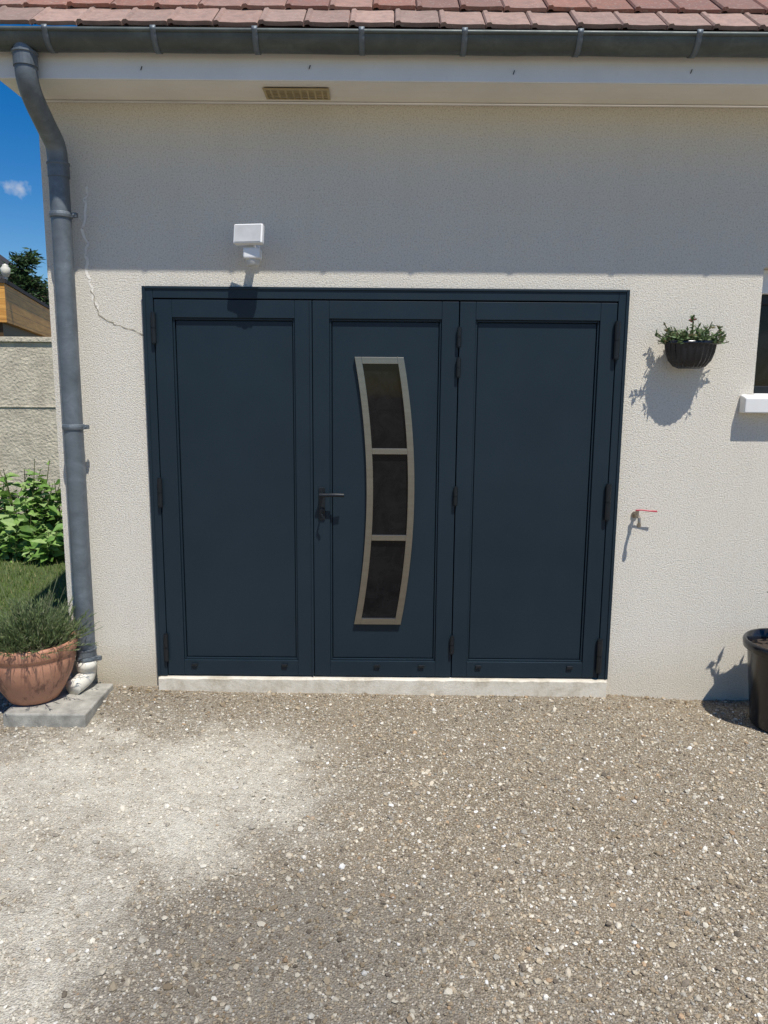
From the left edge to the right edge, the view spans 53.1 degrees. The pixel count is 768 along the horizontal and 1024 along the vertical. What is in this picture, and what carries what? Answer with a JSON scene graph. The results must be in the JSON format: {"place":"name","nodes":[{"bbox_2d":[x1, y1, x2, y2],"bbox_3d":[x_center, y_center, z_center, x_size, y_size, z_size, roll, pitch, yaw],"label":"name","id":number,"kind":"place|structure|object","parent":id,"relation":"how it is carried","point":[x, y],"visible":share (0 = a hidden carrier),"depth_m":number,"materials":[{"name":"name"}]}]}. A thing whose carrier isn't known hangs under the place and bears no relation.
{"place":"outdoors","nodes":[
{"label":"outdoors","id":0,"kind":"place"},
{"bbox_2d":[0,255,48,302],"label":"neighbour house","id":1,"kind":"structure","parent":0,"point":[4,259],"depth_m":29.34,"materials":[{"name":"white"}]},
{"bbox_2d":[0,554,68,627],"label":"lawn","id":2,"kind":"structure","parent":0,"point":[60,581],"depth_m":6.44,"materials":[{"name":"green plant"}]},
{"bbox_2d":[0,475,31,542],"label":"garden shrub","id":3,"kind":"object","parent":2,"relation":"on","point":[14,495],"visible":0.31,"depth_m":7.76,"materials":[{"name":"green plant"}]},
{"bbox_2d":[0,506,47,562],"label":"garden shrub","id":4,"kind":"object","parent":2,"relation":"on","point":[12,531],"visible":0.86,"depth_m":7.20,"materials":[{"name":"green plant"}]},
{"bbox_2d":[0,279,50,336],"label":"wooden shed","id":5,"kind":"structure","parent":2,"relation":"on","point":[23,313],"depth_m":10.69,"materials":[{"name":"brown wood"}]},
{"bbox_2d":[0,264,10,279],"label":"outdoor lantern","id":6,"kind":"object","parent":5,"relation":"on","point":[5,269],"visible":0.99,"depth_m":9.65,"materials":[{"name":"white plastic"}]},
{"bbox_2d":[0,459,61,536],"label":"garden shrub","id":7,"kind":"object","parent":2,"relation":"on","point":[50,511],"visible":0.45,"depth_m":7.74,"materials":[{"name":"green plant"}]},
{"bbox_2d":[14,479,62,536],"bbox_3d":[-3.285,0.018,7.800,0.738,0.731,0.602,0,9,0],"label":"garden shrub","id":8,"kind":"object","parent":2,"relation":"on","point":[43,507],"visible":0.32,"depth_m":7.75,"materials":[{"name":"green plant"}]},
{"bbox_2d":[13,523,64,563],"bbox_3d":[-3.155,0.303,7.171,0.682,0.402,0.591,-2,10,-12],"label":"garden shrub","id":9,"kind":"object","parent":2,"relation":"on","point":[51,545],"visible":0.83,"depth_m":7.08,"materials":[{"name":"green plant"}]},
{"bbox_2d":[0,24,74,287],"label":"sky","id":10,"kind":"structure","parent":0,"point":[22,225],"materials":[{"name":"blue"}]},
{"bbox_2d":[0,671,767,1023],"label":"ground","id":11,"kind":"structure","parent":0,"point":[56,1009],"depth_m":2.77,"materials":[{"name":"grey gravel"}]},
{"bbox_2d":[0,247,48,305],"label":"pine tree","id":12,"kind":"object","parent":11,"relation":"on","point":[21,277],"visible":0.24,"depth_m":18.67,"materials":[{"name":"green plant"}]},
{"bbox_2d":[0,337,61,514],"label":"garden wall","id":13,"kind":"structure","parent":11,"relation":"on","point":[28,428],"depth_m":9.13,"materials":[{"name":"beige concrete"}]},
{"bbox_2d":[3,683,112,727],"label":"concrete slab","id":14,"kind":"structure","parent":11,"relation":"on","point":[65,708],"depth_m":3.82,"materials":[{"name":"grey concrete"}]},
{"bbox_2d":[0,578,101,705],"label":"potted lavender","id":15,"kind":"object","parent":14,"relation":"on","point":[37,659],"visible":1,"depth_m":3.83,"materials":[{"name":"ceramic"}]},
{"bbox_2d":[0,0,767,699],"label":"house","id":16,"kind":"structure","parent":11,"relation":"on","point":[414,402],"depth_m":3.90,"materials":[{"name":"paint"}]},
{"bbox_2d":[233,224,263,266],"bbox_3d":[-0.649,-1.293,3.749,0.148,0.193,0.183,0,9,0],"label":"security light","id":17,"kind":"object","parent":16,"relation":"attached to","point":[250,237],"visible":1,"depth_m":3.68,"materials":[{"name":"plastic"}]},
{"bbox_2d":[141,286,629,697],"bbox_3d":[0.000,0.000,4.042,2.444,2.279,0.145,0,9,0],"label":"garage door","id":18,"kind":"structure","parent":16,"relation":"in","point":[390,491],"depth_m":4.02,"materials":[{"name":"paint"}]},
{"bbox_2d":[631,509,656,527],"bbox_3d":[1.364,0.031,4.011,0.119,0.089,0.093,0,9,0],"label":"water tap","id":19,"kind":"object","parent":16,"relation":"attached to","point":[635,514],"visible":1,"depth_m":4.00,"materials":[{"name":"metal"}]},
{"bbox_2d":[655,315,728,368],"bbox_3d":[1.522,-0.848,3.830,0.388,0.263,0.235,0,9,0],"label":"wall planter","id":20,"kind":"object","parent":16,"relation":"attached to","point":[692,349],"visible":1,"depth_m":3.78,"materials":[{"name":"black plastic"}]},
{"bbox_2d":[739,270,767,412],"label":"window","id":21,"kind":"structure","parent":16,"relation":"in","point":[757,402],"depth_m":4.01,"materials":[{"name":"metal"}]},
{"bbox_2d":[743,580,767,731],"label":"potted shrub","id":22,"kind":"object","parent":11,"relation":"on","point":[755,642],"visible":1,"depth_m":3.83,"materials":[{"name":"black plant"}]}
]}

